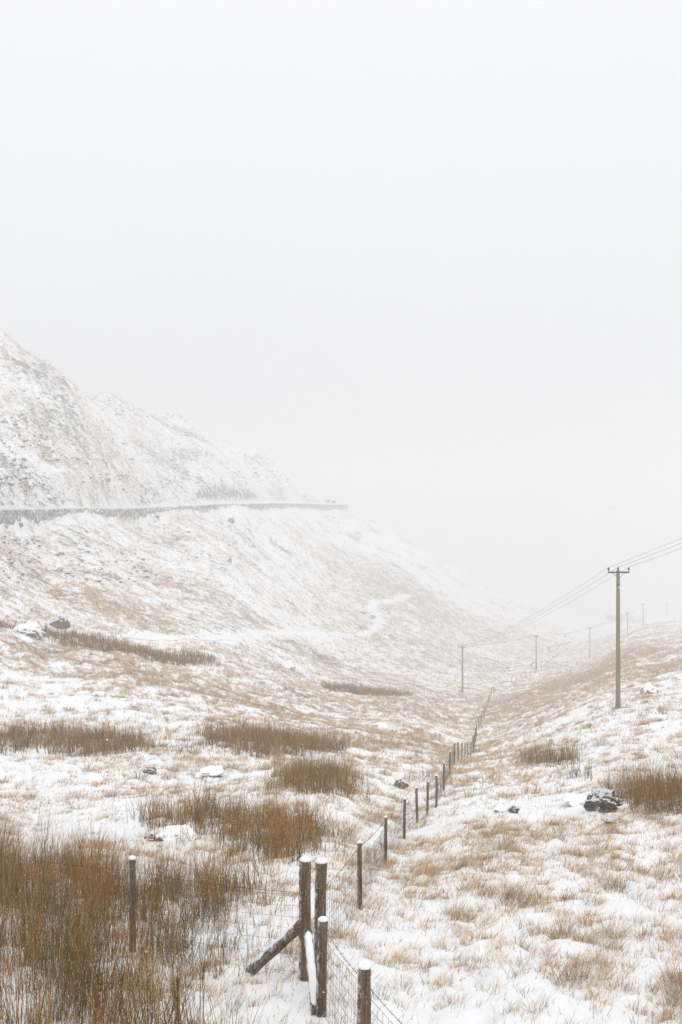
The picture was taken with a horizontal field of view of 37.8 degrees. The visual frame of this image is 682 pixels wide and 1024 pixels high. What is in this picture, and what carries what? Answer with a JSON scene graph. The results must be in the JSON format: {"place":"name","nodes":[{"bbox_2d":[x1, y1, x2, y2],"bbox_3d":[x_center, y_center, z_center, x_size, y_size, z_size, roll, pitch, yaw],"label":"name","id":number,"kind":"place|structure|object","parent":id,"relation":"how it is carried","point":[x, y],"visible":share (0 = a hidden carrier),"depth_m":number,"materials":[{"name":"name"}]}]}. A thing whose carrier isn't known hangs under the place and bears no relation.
{"place":"outdoors","nodes":[
{"label":"outdoors","id":0,"kind":"place"},
{"bbox_2d":[130,594,409,640],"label":"path","id":1,"kind":"structure","parent":0,"point":[274,634],"depth_m":194.10,"materials":[{"name":"white snow"}]},
{"bbox_2d":[0,328,681,1023],"bbox_3d":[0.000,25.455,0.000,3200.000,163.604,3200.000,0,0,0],"label":"ground","id":2,"kind":"structure","parent":0,"point":[522,578],"depth_m":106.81,"materials":[{"name":"white snow"}]},
{"bbox_2d":[0,765,5,782],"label":"boulder","id":3,"kind":"object","parent":2,"relation":"on","point":[2,774],"visible":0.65,"depth_m":33.37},
{"bbox_2d":[13,622,46,638],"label":"boulder","id":4,"kind":"object","parent":2,"relation":"on","point":[34,629],"visible":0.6,"depth_m":92.85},
{"bbox_2d":[49,615,70,629],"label":"boulder","id":5,"kind":"object","parent":2,"relation":"on","point":[59,621],"visible":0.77,"depth_m":103.85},
{"bbox_2d":[0,713,165,757],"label":"rush bed","id":6,"kind":"object","parent":2,"relation":"on","point":[87,740],"visible":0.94,"depth_m":44.86,"materials":[{"name":"brown plant"}]},
{"bbox_2d":[88,773,103,783],"bbox_3d":[-8.123,8.937,32.969,0.562,0.508,0.586,0,0,-23],"label":"boulder","id":7,"kind":"object","parent":2,"relation":"on","point":[95,777],"visible":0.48,"depth_m":32.83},
{"bbox_2d":[0,616,220,666],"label":"rush band","id":8,"kind":"object","parent":2,"relation":"on","point":[123,646],"visible":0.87,"depth_m":98.26,"materials":[{"name":"brown plant"}]},
{"bbox_2d":[70,841,179,950],"bbox_3d":[-3.132,5.442,14.586,1.685,1.756,5.891,0,0,-16],"label":"rush clump","id":9,"kind":"object","parent":2,"relation":"on","point":[123,901],"visible":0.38,"depth_m":13.17,"materials":[{"name":"brown plant"}]},
{"bbox_2d":[0,794,285,1023],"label":"rush bed","id":10,"kind":"object","parent":2,"relation":"on","point":[76,987],"visible":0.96,"depth_m":10.83,"materials":[{"name":"brown plant"}]},
{"bbox_2d":[144,833,154,840],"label":"rock","id":11,"kind":"object","parent":2,"relation":"on","point":[150,837],"visible":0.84,"depth_m":21.31,"materials":[{"name":"grey stone"}]},
{"bbox_2d":[143,766,156,774],"bbox_3d":[-6.925,9.389,36.083,0.521,0.349,0.415,0,0,0],"label":"rock","id":12,"kind":"object","parent":2,"relation":"on","point":[151,770],"visible":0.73,"depth_m":35.94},
{"bbox_2d":[0,389,305,496],"bbox_3d":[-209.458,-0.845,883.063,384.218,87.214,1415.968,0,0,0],"label":"scree","id":13,"kind":"structure","parent":2,"relation":"on","point":[21,466],"depth_m":234.43,"materials":[{"name":"grey stone"}]},
{"bbox_2d":[0,855,311,981],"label":"wire fence","id":14,"kind":"object","parent":2,"relation":"on","point":[282,941],"visible":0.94,"depth_m":10.81,"materials":[{"name":"brown"}]},
{"bbox_2d":[0,502,347,528],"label":"stone wall","id":15,"kind":"structure","parent":2,"relation":"on","point":[12,515],"depth_m":233.24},
{"bbox_2d":[155,824,196,841],"bbox_3d":[-3.626,6.984,21.506,0.848,0.390,1.010,0,0,-25],"label":"boulder","id":16,"kind":"object","parent":2,"relation":"on","point":[170,835],"visible":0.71,"depth_m":21.29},
{"bbox_2d":[176,978,178,1023],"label":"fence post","id":17,"kind":"object","parent":2,"relation":"on","point":[177,999],"visible":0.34,"depth_m":8.99,"materials":[{"name":"brown wood"}]},
{"bbox_2d":[125,731,235,757],"bbox_3d":[-7.399,10.490,45.324,5.454,2.054,9.095,0,0,-20],"label":"rush clump","id":18,"kind":"object","parent":2,"relation":"on","point":[200,740],"visible":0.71,"depth_m":44.82,"materials":[{"name":"brown plant"}]},
{"bbox_2d":[102,873,277,982],"bbox_3d":[-1.817,5.079,12.199,2.128,1.248,3.282,0,0,-8],"label":"rush clump","id":19,"kind":"object","parent":2,"relation":"on","point":[218,944],"visible":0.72,"depth_m":12.08,"materials":[{"name":"brown plant"}]},
{"bbox_2d":[103,825,296,933],"bbox_3d":[-1.945,5.401,15.008,3.278,2.092,5.756,0,0,0],"label":"rush clump","id":20,"kind":"object","parent":2,"relation":"on","point":[212,879],"visible":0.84,"depth_m":14.76,"materials":[{"name":"brown plant"}]},
{"bbox_2d":[195,765,224,778],"bbox_3d":[-4.457,8.918,33.875,1.005,0.625,1.022,0,0,0],"label":"boulder","id":21,"kind":"object","parent":2,"relation":"on","point":[211,771],"visible":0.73,"depth_m":33.47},
{"bbox_2d":[228,517,234,523],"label":"rock","id":22,"kind":"object","parent":2,"relation":"on","point":[231,520],"visible":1,"depth_m":302.09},
{"bbox_2d":[126,772,366,872],"bbox_3d":[-1.663,6.448,21.618,4.675,2.420,9.102,0,0,-25],"label":"rush clump","id":23,"kind":"object","parent":2,"relation":"on","point":[199,814],"visible":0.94,"depth_m":21.33,"materials":[{"name":"brown plant"}]},
{"bbox_2d":[0,519,531,630],"bbox_3d":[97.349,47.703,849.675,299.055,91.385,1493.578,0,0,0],"label":"scree","id":24,"kind":"structure","parent":2,"relation":"on","point":[59,553],"depth_m":167.05,"materials":[{"name":"grey stone"}]},
{"bbox_2d":[191,715,349,757],"bbox_3d":[-3.794,11.343,49.658,8.956,3.603,14.662,0,0,0],"label":"rush bed","id":25,"kind":"object","parent":2,"relation":"on","point":[270,736],"visible":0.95,"depth_m":47.42,"materials":[{"name":"brown plant"}]},
{"bbox_2d":[280,660,294,670],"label":"boulder","id":26,"kind":"object","parent":2,"relation":"on","point":[288,664],"visible":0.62,"depth_m":147.11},
{"bbox_2d":[259,746,374,801],"bbox_3d":[-0.800,8.342,32.496,3.962,3.408,10.652,0,0,0],"label":"rush clump","id":27,"kind":"object","parent":2,"relation":"on","point":[301,777],"visible":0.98,"depth_m":31.05,"materials":[{"name":"brown plant"}]},
{"bbox_2d":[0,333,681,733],"bbox_3d":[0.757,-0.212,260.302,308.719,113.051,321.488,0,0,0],"label":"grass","id":28,"kind":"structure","parent":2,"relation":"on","point":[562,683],"depth_m":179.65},
{"bbox_2d":[303,904,401,1023],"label":"wire fence","id":29,"kind":"object","parent":2,"relation":"on","point":[317,982],"visible":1,"depth_m":9.61,"materials":[{"name":"brown"}]},
{"bbox_2d":[358,609,366,613],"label":"rock","id":30,"kind":"object","parent":2,"relation":"on","point":[362,611],"visible":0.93,"depth_m":302.24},
{"bbox_2d":[330,730,396,748],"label":"rush clump","id":31,"kind":"object","parent":2,"relation":"on","point":[367,740],"visible":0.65,"depth_m":58.77,"materials":[{"name":"brown plant"}]},
{"bbox_2d":[319,679,415,696],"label":"rush band","id":32,"kind":"object","parent":2,"relation":"on","point":[372,690],"visible":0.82,"depth_m":134.38,"materials":[{"name":"brown plant"}]},
{"bbox_2d":[393,779,408,788],"bbox_3d":[2.236,10.316,37.562,0.635,0.518,0.435,0,0,0],"label":"rock","id":33,"kind":"object","parent":2,"relation":"on","point":[399,783],"visible":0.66,"depth_m":37.41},
{"bbox_2d":[314,686,493,972],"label":"wire fence","id":34,"kind":"object","parent":2,"relation":"on","point":[321,866],"visible":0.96,"depth_m":14.69,"materials":[{"name":"brown"}]},
{"bbox_2d":[403,763,457,786],"bbox_3d":[3.321,10.415,39.565,2.761,1.318,4.505,0,0,0],"label":"rush clump","id":35,"kind":"object","parent":2,"relation":"on","point":[426,775],"visible":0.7,"depth_m":39.60,"materials":[{"name":"brown plant"}]},
{"bbox_2d":[460,645,464,691],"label":"power pole","id":36,"kind":"object","parent":2,"relation":"on","point":[462,648],"visible":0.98,"depth_m":184.26,"materials":[{"name":"wood"}]},
{"bbox_2d":[494,803,506,812],"bbox_3d":[4.006,7.484,25.027,0.348,0.281,0.385,0,0,0],"label":"rock","id":37,"kind":"object","parent":2,"relation":"on","point":[499,808],"visible":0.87,"depth_m":24.94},
{"bbox_2d":[507,805,519,812],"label":"rock","id":38,"kind":"object","parent":2,"relation":"on","point":[513,809],"visible":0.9,"depth_m":24.79,"materials":[{"name":"grey stone"}]},
{"bbox_2d":[533,635,538,669],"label":"power pole","id":39,"kind":"object","parent":2,"relation":"on","point":[536,653],"visible":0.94,"depth_m":246.40,"materials":[{"name":"wood"}]},
{"bbox_2d":[506,632,578,675],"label":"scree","id":40,"kind":"structure","parent":2,"relation":"on","point":[508,667],"depth_m":339.69,"materials":[{"name":"grey stone"}]},
{"bbox_2d":[509,735,584,766],"bbox_3d":[9.139,10.381,43.077,3.202,2.847,8.939,0,0,0],"label":"rush clump","id":41,"kind":"object","parent":2,"relation":"on","point":[561,758],"visible":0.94,"depth_m":42.50,"materials":[{"name":"brown plant"}]},
{"bbox_2d":[511,657,589,682],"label":"wire fence","id":42,"kind":"object","parent":2,"relation":"on","point":[547,669],"visible":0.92,"depth_m":236.65,"materials":[{"name":"wood"}]},
{"bbox_2d":[562,793,586,806],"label":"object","id":43,"kind":"object","parent":2,"relation":"on","point":[570,799],"visible":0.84,"depth_m":25.91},
{"bbox_2d":[556,752,596,779],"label":"rush clump","id":44,"kind":"object","parent":2,"relation":"on","point":[587,773],"visible":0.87,"depth_m":33.41,"materials":[{"name":"plant"}]},
{"bbox_2d":[581,628,591,656],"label":"power pole","id":45,"kind":"object","parent":2,"relation":"on","point":[589,642],"visible":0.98,"depth_m":312.07,"materials":[{"name":"wood"}]},
{"bbox_2d":[583,788,622,812],"bbox_3d":[6.396,7.145,24.253,0.913,0.760,0.617,0,0,22],"label":"boulder","id":46,"kind":"object","parent":2,"relation":"on","point":[605,800],"visible":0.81,"depth_m":24.09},
{"bbox_2d":[604,614,615,620],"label":"bare tree","id":47,"kind":"object","parent":2,"relation":"on","point":[609,617],"visible":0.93,"depth_m":844.98,"materials":[{"name":"grey plant"}]},
{"bbox_2d":[600,816,619,823],"bbox_3d":[6.003,6.886,22.186,0.437,0.161,0.317,0,0,32],"label":"flat rock","id":48,"kind":"object","parent":2,"relation":"on","point":[608,819],"visible":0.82,"depth_m":22.12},
{"bbox_2d":[608,567,629,708],"bbox_3d":[17.695,8.264,63.540,1.430,9.479,0.362,0,0,0],"label":"power pole","id":49,"kind":"object","parent":2,"relation":"on","point":[618,677],"visible":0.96,"depth_m":63.45,"materials":[{"name":"wood"}]},
{"bbox_2d":[465,538,680,644],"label":"power cable","id":50,"kind":"object","parent":49,"relation":"attached to","point":[571,591],"visible":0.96,"depth_m":81.97,"materials":[{"name":"grey metal"}]},
{"bbox_2d":[468,543,680,644],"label":"power cable","id":51,"kind":"object","parent":49,"relation":"attached to","point":[577,592],"visible":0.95,"depth_m":80.71,"materials":[{"name":"grey metal"}]},
{"bbox_2d":[472,548,680,644],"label":"power cable","id":52,"kind":"object","parent":49,"relation":"attached to","point":[572,600],"visible":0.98,"depth_m":96.60,"materials":[{"name":"grey metal"}]},
{"bbox_2d":[624,614,635,622],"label":"bare tree","id":53,"kind":"object","parent":2,"relation":"on","point":[629,620],"visible":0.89,"depth_m":864.12,"materials":[{"name":"grey plant"}]},
{"bbox_2d":[596,751,681,817],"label":"rush clump","id":54,"kind":"object","parent":2,"relation":"on","point":[641,790],"visible":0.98,"depth_m":24.71,"materials":[{"name":"brown plant"}]},
{"bbox_2d":[639,682,658,694],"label":"boulder","id":55,"kind":"object","parent":2,"relation":"on","point":[647,687],"visible":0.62,"depth_m":75.03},
{"bbox_2d":[652,949,681,1023],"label":"rush clump","id":56,"kind":"object","parent":2,"relation":"on","point":[669,1003],"visible":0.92,"depth_m":9.14,"materials":[{"name":"brown plant"}]},
{"bbox_2d":[0,397,681,1007],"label":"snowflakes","id":57,"kind":"object","parent":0,"point":[308,721],"visible":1,"depth_m":4.44,"materials":[{"name":"white"}]},
{"bbox_2d":[0,0,681,543],"label":"sky","id":58,"kind":"structure","parent":0,"point":[255,223],"materials":[{"name":"white"}]},
{"bbox_2d":[530,642,569,665],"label":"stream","id":59,"kind":"structure","parent":0,"point":[550,652],"depth_m":376.01,"materials":[{"name":"liquid"}]}
]}

